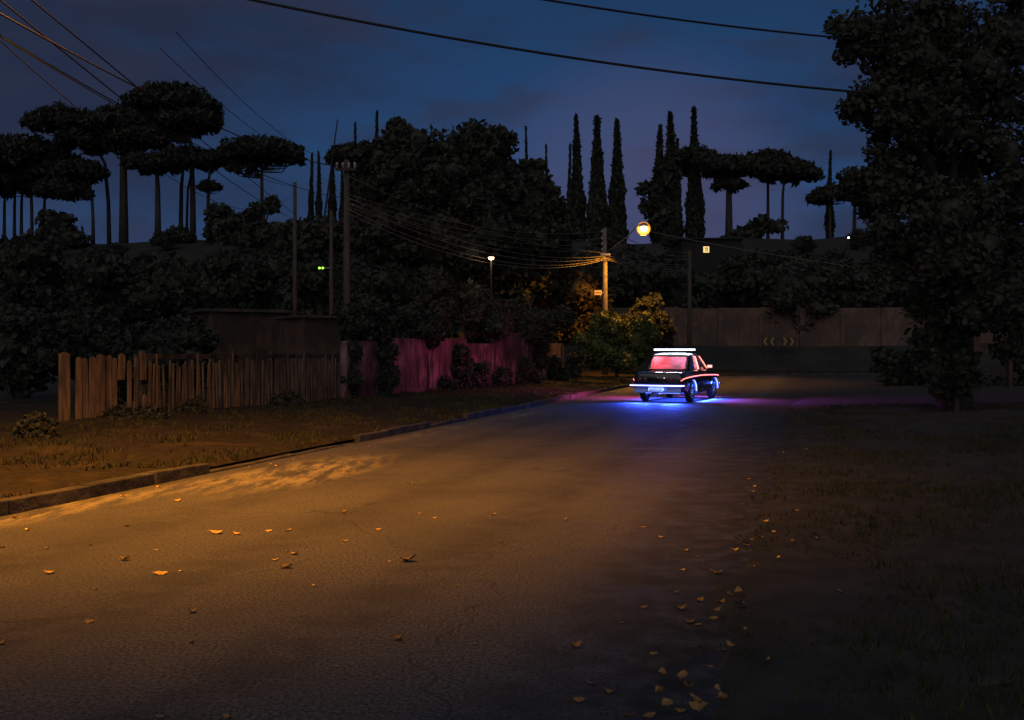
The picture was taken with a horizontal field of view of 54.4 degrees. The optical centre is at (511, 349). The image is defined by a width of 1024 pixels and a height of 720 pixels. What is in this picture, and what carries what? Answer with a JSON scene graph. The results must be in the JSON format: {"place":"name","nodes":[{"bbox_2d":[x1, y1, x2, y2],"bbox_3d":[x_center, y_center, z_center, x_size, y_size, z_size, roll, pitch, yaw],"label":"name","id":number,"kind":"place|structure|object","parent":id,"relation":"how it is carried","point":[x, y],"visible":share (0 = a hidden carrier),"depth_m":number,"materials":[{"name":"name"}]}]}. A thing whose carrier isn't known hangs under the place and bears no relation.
{"place":"outdoors","nodes":[
{"label":"outdoors","id":0,"kind":"place"},
{"bbox_2d":[0,374,1017,719],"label":"road","id":1,"kind":"structure","parent":0,"point":[514,574],"depth_m":6.64,"materials":[{"name":"grey asphalt"}]},
{"bbox_2d":[629,349,721,401],"bbox_3d":[4.918,0.740,29.540,1.750,1.512,4.281,0,0,26],"label":"car","id":2,"kind":"object","parent":1,"relation":"on","point":[691,377],"visible":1,"depth_m":28.49,"materials":[{"name":"black paint"}]},
{"bbox_2d":[0,234,1023,468],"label":"ground","id":3,"kind":"structure","parent":0,"point":[811,358],"depth_m":63.77,"materials":[{"name":"brown soil"}]},
{"bbox_2d":[0,227,82,398],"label":"dark tree","id":4,"kind":"object","parent":3,"relation":"on","point":[29,276],"visible":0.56,"depth_m":29.13,"materials":[{"name":"green plant"}]},
{"bbox_2d":[0,132,99,234],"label":"araucaria pine","id":5,"kind":"object","parent":3,"relation":"on","point":[25,163],"visible":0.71,"depth_m":114.58,"materials":[{"name":"green plant"}]},
{"bbox_2d":[18,100,111,243],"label":"araucaria pine","id":6,"kind":"object","parent":3,"relation":"on","point":[60,121],"visible":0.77,"depth_m":113.33,"materials":[{"name":"green plant"}]},
{"bbox_2d":[34,208,95,249],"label":"round bush tree","id":7,"kind":"object","parent":3,"relation":"on","point":[55,223],"visible":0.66,"depth_m":105.15,"materials":[{"name":"green plant"}]},
{"bbox_2d":[31,157,111,243],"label":"araucaria pine","id":8,"kind":"object","parent":3,"relation":"on","point":[62,185],"visible":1,"depth_m":110.68,"materials":[{"name":"green plant"}]},
{"bbox_2d":[68,247,112,270],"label":"hillside tree","id":9,"kind":"object","parent":3,"relation":"on","point":[90,252],"visible":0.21,"depth_m":90.32,"materials":[{"name":"green plant"}]},
{"bbox_2d":[81,102,174,242],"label":"araucaria pine","id":10,"kind":"object","parent":3,"relation":"on","point":[131,132],"visible":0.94,"depth_m":112.05,"materials":[{"name":"green plant"}]},
{"bbox_2d":[59,250,234,334],"bbox_3d":[-13.136,-0.910,35.931,6.245,5.442,3.904,0,0,0],"label":"dark tree","id":11,"kind":"object","parent":3,"relation":"on","point":[123,294],"visible":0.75,"depth_m":34.92,"materials":[{"name":"green plant"}]},
{"bbox_2d":[119,143,201,236],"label":"araucaria pine","id":12,"kind":"object","parent":3,"relation":"on","point":[175,160],"visible":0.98,"depth_m":110.76,"materials":[{"name":"green plant"}]},
{"bbox_2d":[149,228,179,251],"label":"bush","id":13,"kind":"object","parent":3,"relation":"on","point":[167,239],"visible":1,"depth_m":103.01,"materials":[{"name":"green plant"}]},
{"bbox_2d":[118,79,224,232],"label":"araucaria pine","id":14,"kind":"object","parent":3,"relation":"on","point":[193,99],"visible":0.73,"depth_m":113.32,"materials":[{"name":"green plant"}]},
{"bbox_2d":[148,224,197,246],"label":"round bush tree","id":15,"kind":"object","parent":3,"relation":"on","point":[186,235],"visible":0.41,"depth_m":107.39,"materials":[{"name":"green plant"}]},
{"bbox_2d":[179,144,214,225],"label":"araucaria pine","id":16,"kind":"object","parent":3,"relation":"on","point":[181,196],"visible":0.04,"depth_m":119.80,"materials":[{"name":"green plant"}]},
{"bbox_2d":[195,148,228,239],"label":"araucaria pine","id":17,"kind":"object","parent":3,"relation":"on","point":[207,186],"visible":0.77,"depth_m":115.58,"materials":[{"name":"green plant"}]},
{"bbox_2d":[169,248,292,308],"bbox_3d":[-12.591,-1.308,44.180,5.801,6.233,3.877,0,0,-9],"label":"dark tree","id":18,"kind":"object","parent":3,"relation":"on","point":[246,284],"visible":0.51,"depth_m":43.32,"materials":[{"name":"green plant"}]},
{"bbox_2d":[201,202,262,245],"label":"round bush tree","id":19,"kind":"object","parent":3,"relation":"on","point":[224,223],"visible":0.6,"depth_m":106.41,"materials":[{"name":"green plant"}]},
{"bbox_2d":[180,308,294,388],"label":"house","id":20,"kind":"structure","parent":3,"relation":"on","point":[245,331],"depth_m":33.61,"materials":[{"name":"brown paint"}]},
{"bbox_2d":[211,131,308,218],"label":"araucaria pine","id":21,"kind":"object","parent":3,"relation":"on","point":[248,154],"visible":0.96,"depth_m":112.41,"materials":[{"name":"green plant"}]},
{"bbox_2d":[241,195,281,224],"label":"sparse tree","id":22,"kind":"object","parent":3,"relation":"on","point":[254,212],"visible":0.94,"depth_m":103.32,"materials":[{"name":"green plant"}]},
{"bbox_2d":[241,215,355,266],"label":"round bush tree","id":23,"kind":"object","parent":3,"relation":"on","point":[276,236],"visible":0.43,"depth_m":96.58,"materials":[{"name":"green plant"}]},
{"bbox_2d":[307,152,314,220],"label":"cypress tree","id":24,"kind":"object","parent":3,"relation":"on","point":[311,215],"visible":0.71,"depth_m":121.85,"materials":[{"name":"green plant"}]},
{"bbox_2d":[287,219,340,314],"bbox_3d":[-9.295,-2.178,46.857,2.770,7.972,2.308,0,0,0],"label":"dark tree","id":25,"kind":"object","parent":3,"relation":"on","point":[312,280],"visible":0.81,"depth_m":46.48,"materials":[{"name":"green plant"}]},
{"bbox_2d":[314,150,322,218],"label":"cypress tree","id":26,"kind":"object","parent":3,"relation":"on","point":[318,202],"visible":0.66,"depth_m":121.85,"materials":[{"name":"green plant"}]},
{"bbox_2d":[326,164,337,218],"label":"cypress tree","id":27,"kind":"object","parent":3,"relation":"on","point":[332,203],"visible":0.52,"depth_m":125.77,"materials":[{"name":"green plant"}]},
{"bbox_2d":[275,266,394,341],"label":"hillside tree","id":28,"kind":"object","parent":3,"relation":"on","point":[306,306],"visible":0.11,"depth_m":66.59,"materials":[{"name":"green plant"}]},
{"bbox_2d":[324,140,358,217],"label":"araucaria pine","id":29,"kind":"object","parent":3,"relation":"on","point":[342,152],"visible":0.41,"depth_m":106.05,"materials":[{"name":"green plant"}]},
{"bbox_2d":[0,372,1013,516],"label":"kerb","id":30,"kind":"structure","parent":3,"relation":"on","point":[38,500],"depth_m":11.45,"materials":[{"name":"concrete"}]},
{"bbox_2d":[0,368,1014,498],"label":"verge","id":31,"kind":"structure","parent":3,"relation":"on","point":[19,477],"depth_m":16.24,"materials":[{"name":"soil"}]},
{"bbox_2d":[0,303,66,398],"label":"hedge bush","id":32,"kind":"object","parent":31,"relation":"on","point":[28,354],"visible":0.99,"depth_m":25.73,"materials":[{"name":"green plant"}]},
{"bbox_2d":[9,411,62,438],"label":"bush","id":33,"kind":"object","parent":31,"relation":"on","point":[32,424],"visible":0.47,"depth_m":14.38,"materials":[{"name":"green plant"}]},
{"bbox_2d":[47,305,152,394],"bbox_3d":[-11.557,0.297,27.469,3.323,3.016,2.512,0,0,-16],"label":"hedge bush","id":34,"kind":"object","parent":31,"relation":"on","point":[87,332],"visible":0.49,"depth_m":26.79,"materials":[{"name":"green plant"}]},
{"bbox_2d":[105,363,133,408],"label":"bush","id":35,"kind":"object","parent":31,"relation":"on","point":[121,392],"visible":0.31,"depth_m":19.15,"materials":[{"name":"green plant"}]},
{"bbox_2d":[96,401,171,419],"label":"bush","id":36,"kind":"object","parent":31,"relation":"on","point":[152,411],"visible":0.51,"depth_m":17.75,"materials":[{"name":"green plant"}]},
{"bbox_2d":[122,312,225,389],"bbox_3d":[-10.168,0.336,28.935,3.196,2.939,3.256,0,0,-34],"label":"hedge bush","id":37,"kind":"object","parent":31,"relation":"on","point":[179,334],"visible":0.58,"depth_m":28.52,"materials":[{"name":"green plant"}]},
{"bbox_2d":[161,396,213,412],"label":"bush","id":38,"kind":"object","parent":31,"relation":"on","point":[197,404],"visible":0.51,"depth_m":19.64,"materials":[{"name":"green plant"}]},
{"bbox_2d":[58,350,340,420],"bbox_3d":[-6.094,0.780,21.390,0.195,1.538,9.322,0,0,21],"label":"picket fence","id":39,"kind":"object","parent":31,"relation":"on","point":[97,385],"visible":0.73,"depth_m":19.98,"materials":[{"name":"brown wood"}]},
{"bbox_2d":[266,390,305,404],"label":"bush","id":40,"kind":"object","parent":31,"relation":"on","point":[281,398],"visible":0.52,"depth_m":22.56,"materials":[{"name":"green plant"}]},
{"bbox_2d":[293,182,296,314],"bbox_3d":[-8.721,-2.404,40.000,0.212,8.607,0.213,0,0,0],"label":"utility pole","id":41,"kind":"object","parent":31,"relation":"on","point":[295,249],"visible":0.6,"depth_m":39.93,"materials":[{"name":"brown wood"}]},
{"bbox_2d":[0,36,293,186],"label":"overhead wire","id":42,"kind":"object","parent":41,"relation":"attached to","point":[115,104],"visible":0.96,"depth_m":13.26,"materials":[{"name":"grey"}]},
{"bbox_2d":[0,0,294,219],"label":"overhead wire","id":43,"kind":"object","parent":41,"relation":"attached to","point":[21,17],"visible":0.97,"depth_m":13.93,"materials":[{"name":"grey"}]},
{"bbox_2d":[31,0,293,213],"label":"overhead wire","id":44,"kind":"object","parent":41,"relation":"attached to","point":[44,10],"visible":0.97,"depth_m":14.29,"materials":[{"name":"grey"}]},
{"bbox_2d":[268,315,340,385],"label":"shed","id":45,"kind":"structure","parent":31,"relation":"on","point":[300,334],"depth_m":31.49,"materials":[{"name":"brown paint"}]},
{"bbox_2d":[318,210,332,314],"bbox_3d":[-7.080,-1.696,37.913,0.584,7.193,0.203,0,0,-23],"label":"utility pole","id":46,"kind":"object","parent":31,"relation":"on","point":[330,268],"visible":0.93,"depth_m":37.94,"materials":[{"name":"wood"}]},
{"bbox_2d":[335,160,356,340],"bbox_3d":[-5.563,-2.235,33.465,0.700,8.271,0.345,0,0,0],"label":"utility pole","id":47,"kind":"object","parent":31,"relation":"on","point":[346,262],"visible":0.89,"depth_m":33.41,"materials":[{"name":"brown wood"}]},
{"bbox_2d":[0,13,345,166],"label":"overhead wire","id":48,"kind":"object","parent":47,"relation":"attached to","point":[28,29],"visible":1,"depth_m":12.87,"materials":[{"name":"grey"}]},
{"bbox_2d":[0,35,345,198],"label":"overhead wire","id":49,"kind":"object","parent":47,"relation":"attached to","point":[149,121],"visible":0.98,"depth_m":16.85,"materials":[{"name":"grey"}]},
{"bbox_2d":[338,339,364,397],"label":"shrub","id":50,"kind":"object","parent":31,"relation":"on","point":[354,380],"visible":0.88,"depth_m":25.64,"materials":[{"name":"green plant"}]},
{"bbox_2d":[331,296,392,343],"bbox_3d":[-3.991,0.129,26.952,1.688,3.149,1.271,0,0,14],"label":"shrub","id":51,"kind":"object","parent":31,"relation":"on","point":[370,315],"visible":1,"depth_m":26.60,"materials":[{"name":"green plant"}]},
{"bbox_2d":[374,332,400,395],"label":"shrub","id":52,"kind":"object","parent":31,"relation":"on","point":[388,379],"visible":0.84,"depth_m":27.15,"materials":[{"name":"green plant"}]},
{"bbox_2d":[333,262,494,337],"bbox_3d":[-4.046,-0.900,40.941,6.697,5.420,3.438,0,0,0],"label":"spreading tree","id":53,"kind":"object","parent":31,"relation":"on","point":[427,287],"visible":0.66,"depth_m":40.16,"materials":[{"name":"green plant"}]},
{"bbox_2d":[391,301,453,390],"bbox_3d":[-2.704,0.113,30.001,1.913,3.180,1.876,0,0,0],"label":"tree","id":54,"kind":"object","parent":31,"relation":"on","point":[413,319],"visible":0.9,"depth_m":29.56,"materials":[{"name":"green plant"}]},
{"bbox_2d":[340,333,563,397],"bbox_3d":[-1.092,0.550,34.232,0.200,2.300,18.574,0,0,20],"label":"fence","id":55,"kind":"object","parent":31,"relation":"on","point":[510,351],"depth_m":29.97,"materials":[{"name":"paint"}]},
{"bbox_2d":[341,115,582,338],"bbox_3d":[-2.484,-5.000,50.313,12.412,13.619,7.475,0,0,0],"label":"great tree","id":56,"kind":"object","parent":31,"relation":"on","point":[475,174],"visible":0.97,"depth_m":48.61,"materials":[{"name":"green plant"}]},
{"bbox_2d":[451,347,475,388],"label":"shrub","id":57,"kind":"object","parent":31,"relation":"on","point":[463,373],"visible":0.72,"depth_m":31.83,"materials":[{"name":"green plant"}]},
{"bbox_2d":[470,361,491,387],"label":"shrub","id":58,"kind":"object","parent":31,"relation":"on","point":[480,373],"visible":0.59,"depth_m":33.15,"materials":[{"name":"green plant"}]},
{"bbox_2d":[459,297,515,371],"bbox_3d":[-0.861,-0.094,35.196,2.000,3.594,2.174,0,0,0],"label":"shrub","id":59,"kind":"object","parent":31,"relation":"on","point":[492,318],"visible":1,"depth_m":34.82,"materials":[{"name":"green plant"}]},
{"bbox_2d":[491,366,514,385],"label":"shrub","id":60,"kind":"object","parent":31,"relation":"on","point":[502,377],"visible":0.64,"depth_m":35.11,"materials":[{"name":"green plant"}]},
{"bbox_2d":[515,354,544,383],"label":"shrub","id":61,"kind":"object","parent":31,"relation":"on","point":[527,372],"visible":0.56,"depth_m":37.57,"materials":[{"name":"green plant"}]},
{"bbox_2d":[507,296,576,361],"bbox_3d":[0.988,-0.207,39.286,3.245,3.820,2.454,0,0,0],"label":"shrub","id":62,"kind":"object","parent":31,"relation":"on","point":[534,327],"visible":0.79,"depth_m":38.96,"materials":[{"name":"green plant"}]},
{"bbox_2d":[486,256,618,343],"bbox_3d":[1.724,-1.668,54.162,7.565,6.954,6.126,0,0,29],"label":"spreading tree","id":63,"kind":"object","parent":31,"relation":"on","point":[573,288],"visible":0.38,"depth_m":52.53,"materials":[{"name":"green plant"}]},
{"bbox_2d":[547,354,571,380],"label":"shrub","id":64,"kind":"object","parent":31,"relation":"on","point":[557,370],"visible":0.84,"depth_m":41.03,"materials":[{"name":"green plant"}]},
{"bbox_2d":[564,350,585,377],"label":"shrub","id":65,"kind":"object","parent":31,"relation":"on","point":[573,364],"visible":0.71,"depth_m":44.25,"materials":[{"name":"green plant"}]},
{"bbox_2d":[571,309,662,376],"bbox_3d":[4.995,-0.145,47.578,4.414,3.705,2.617,0,0,0],"label":"lit bush","id":66,"kind":"object","parent":31,"relation":"on","point":[619,349],"visible":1,"depth_m":47.17,"materials":[{"name":"green plant"}]},
{"bbox_2d":[594,222,650,374],"bbox_3d":[5.473,-2.136,49.254,2.909,8.172,0.598,0,0,36],"label":"street lamp","id":67,"kind":"object","parent":31,"relation":"on","point":[643,228],"visible":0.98,"depth_m":49.87,"materials":[{"name":"wood"}]},
{"bbox_2d":[622,292,676,363],"bbox_3d":[7.065,-0.650,51.728,3.042,4.709,2.720,0,0,0],"label":"dark bush","id":68,"kind":"object","parent":31,"relation":"on","point":[649,304],"visible":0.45,"depth_m":51.42,"materials":[{"name":"green plant"}]},
{"bbox_2d":[687,251,691,352],"bbox_3d":[10.882,-2.173,61.000,0.325,7.745,0.325,0,0,0],"label":"utility pole","id":69,"kind":"object","parent":31,"relation":"on","point":[689,320],"visible":0.79,"depth_m":60.90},
{"bbox_2d":[571,113,586,240],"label":"cypress tree","id":70,"kind":"object","parent":3,"relation":"on","point":[579,199],"visible":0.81,"depth_m":123.48,"materials":[{"name":"green plant"}]},
{"bbox_2d":[585,114,610,240],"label":"cypress tree","id":71,"kind":"object","parent":3,"relation":"on","point":[597,210],"visible":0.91,"depth_m":120.36,"materials":[{"name":"green plant"}]},
{"bbox_2d":[607,117,628,243],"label":"cypress tree","id":72,"kind":"object","parent":3,"relation":"on","point":[617,218],"visible":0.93,"depth_m":120.39,"materials":[{"name":"green plant"}]},
{"bbox_2d":[599,243,692,307],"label":"dark tree","id":73,"kind":"object","parent":3,"relation":"on","point":[626,282],"visible":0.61,"depth_m":67.98,"materials":[{"name":"green plant"}]},
{"bbox_2d":[647,124,667,242],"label":"cypress tree","id":74,"kind":"object","parent":3,"relation":"on","point":[656,237],"visible":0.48,"depth_m":123.66,"materials":[{"name":"green plant"}]},
{"bbox_2d":[633,162,683,241],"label":"fluffy tree","id":75,"kind":"object","parent":3,"relation":"on","point":[656,209],"visible":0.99,"depth_m":111.23,"materials":[{"name":"green plant"}]},
{"bbox_2d":[664,110,682,234],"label":"cypress tree","id":76,"kind":"object","parent":3,"relation":"on","point":[670,134],"visible":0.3,"depth_m":123.71,"materials":[{"name":"green plant"}]},
{"bbox_2d":[633,253,718,307],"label":"hillside tree","id":77,"kind":"object","parent":3,"relation":"on","point":[703,290],"visible":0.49,"depth_m":67.96,"materials":[{"name":"green plant"}]},
{"bbox_2d":[667,137,684,238],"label":"cypress tree","id":78,"kind":"object","parent":3,"relation":"on","point":[677,229],"visible":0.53,"depth_m":120.57,"materials":[{"name":"green plant"}]},
{"bbox_2d":[650,144,723,176],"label":"araucaria pine","id":79,"kind":"object","parent":3,"relation":"on","point":[683,156],"visible":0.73,"depth_m":119.27,"materials":[{"name":"green plant"}]},
{"bbox_2d":[684,105,705,237],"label":"cypress tree","id":80,"kind":"object","parent":3,"relation":"on","point":[695,210],"visible":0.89,"depth_m":120.40,"materials":[{"name":"green plant"}]},
{"bbox_2d":[669,238,744,307],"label":"hill house","id":81,"kind":"structure","parent":3,"relation":"on","point":[706,257],"depth_m":84.00,"materials":[{"name":"black concrete"}]},
{"bbox_2d":[698,152,762,235],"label":"araucaria pine","id":82,"kind":"object","parent":3,"relation":"on","point":[726,172],"visible":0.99,"depth_m":116.85,"materials":[{"name":"green plant"}]},
{"bbox_2d":[710,248,779,304],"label":"hillside tree","id":83,"kind":"object","parent":3,"relation":"on","point":[732,267],"visible":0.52,"depth_m":81.24,"materials":[{"name":"green plant"}]},
{"bbox_2d":[728,213,788,238],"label":"round bush tree","id":84,"kind":"object","parent":3,"relation":"on","point":[761,225],"visible":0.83,"depth_m":110.91,"materials":[{"name":"green plant"}]},
{"bbox_2d":[746,146,794,238],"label":"araucaria pine","id":85,"kind":"object","parent":3,"relation":"on","point":[768,153],"visible":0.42,"depth_m":118.05,"materials":[{"name":"green plant"}]},
{"bbox_2d":[731,260,840,334],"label":"hillside tree","id":86,"kind":"object","parent":3,"relation":"on","point":[794,288],"visible":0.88,"depth_m":67.04,"materials":[{"name":"green plant"}]},
{"bbox_2d":[754,155,826,238],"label":"araucaria pine","id":87,"kind":"object","parent":3,"relation":"on","point":[796,170],"visible":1,"depth_m":115.58,"materials":[{"name":"green plant"}]},
{"bbox_2d":[789,235,818,254],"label":"bush","id":88,"kind":"object","parent":3,"relation":"on","point":[805,244],"visible":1,"depth_m":98.73,"materials":[{"name":"green plant"}]},
{"bbox_2d":[608,307,1007,345],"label":"perimeter wall","id":89,"kind":"structure","parent":3,"relation":"on","point":[885,326],"depth_m":66.70,"materials":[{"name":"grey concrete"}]},
{"bbox_2d":[766,255,855,278],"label":"hillside tree","id":90,"kind":"object","parent":3,"relation":"on","point":[840,268],"visible":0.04,"depth_m":75.55,"materials":[{"name":"green plant"}]},
{"bbox_2d":[777,250,846,266],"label":"hillside tree","id":91,"kind":"object","parent":3,"relation":"on","point":[801,257],"visible":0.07,"depth_m":82.39,"materials":[{"name":"green plant"}]},
{"bbox_2d":[804,183,854,237],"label":"araucaria pine","id":92,"kind":"object","parent":3,"relation":"on","point":[818,196],"visible":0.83,"depth_m":115.06,"materials":[{"name":"green plant"}]},
{"bbox_2d":[823,149,835,237],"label":"cypress tree","id":93,"kind":"object","parent":3,"relation":"on","point":[829,178],"visible":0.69,"depth_m":121.83,"materials":[{"name":"green plant"}]},
{"bbox_2d":[845,228,866,250],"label":"hillside tree","id":94,"kind":"object","parent":3,"relation":"on","point":[855,235],"visible":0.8,"depth_m":101.72,"materials":[{"name":"green plant"}]},
{"bbox_2d":[692,384,1023,719],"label":"grass verge","id":95,"kind":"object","parent":3,"relation":"on","point":[789,584],"depth_m":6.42,"materials":[{"name":"green plant"}]},
{"bbox_2d":[868,345,926,385],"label":"dark bush","id":96,"kind":"object","parent":95,"relation":"on","point":[894,369],"visible":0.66,"depth_m":40.49,"materials":[{"name":"green plant"}]},
{"bbox_2d":[822,0,1023,409],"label":"tree","id":97,"kind":"object","parent":95,"relation":"on","point":[964,229],"visible":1,"depth_m":21.92,"materials":[{"name":"green plant"}]},
{"bbox_2d":[910,329,941,384],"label":"dark bush","id":98,"kind":"object","parent":95,"relation":"on","point":[926,354],"visible":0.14,"depth_m":38.36,"materials":[{"name":"green plant"}]},
{"bbox_2d":[922,341,984,411],"bbox_3d":[9.637,0.756,21.768,1.245,1.999,1.155,0,0,23],"label":"dark bush","id":99,"kind":"object","parent":95,"relation":"on","point":[953,372],"visible":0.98,"depth_m":21.57,"materials":[{"name":"green plant"}]},
{"bbox_2d":[958,675,1016,685],"bbox_3d":[2.014,1.446,4.317,0.350,0.048,0.100,0,0,0],"label":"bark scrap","id":100,"kind":"object","parent":95,"relation":"on","point":[987,679],"visible":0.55,"depth_m":4.31,"materials":[{"name":"brown wood"}]},
{"bbox_2d":[973,336,1012,387],"bbox_3d":[16.521,0.575,34.500,1.539,2.050,0.300,0,0,0],"label":"gate portal","id":101,"kind":"object","parent":95,"relation":"on","point":[981,347],"visible":0.14,"depth_m":34.41,"materials":[{"name":"paint"}]},
{"bbox_2d":[819,268,907,308],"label":"hillside tree","id":102,"kind":"object","parent":3,"relation":"on","point":[857,289],"visible":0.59,"depth_m":68.52,"materials":[{"name":"green plant"}]},
{"bbox_2d":[0,0,1023,243],"label":"sky","id":103,"kind":"structure","parent":0,"point":[301,72],"materials":[{"name":"blue"}]},
{"bbox_2d":[248,0,877,94],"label":"overhead cable","id":104,"kind":"object","parent":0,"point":[532,51],"visible":0.94,"depth_m":21.01,"materials":[{"name":"grey plastic"}]},
{"bbox_2d":[542,0,885,42],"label":"overhead cable","id":105,"kind":"object","parent":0,"point":[662,17],"visible":0.94,"depth_m":21.04,"materials":[{"name":"grey plastic"}]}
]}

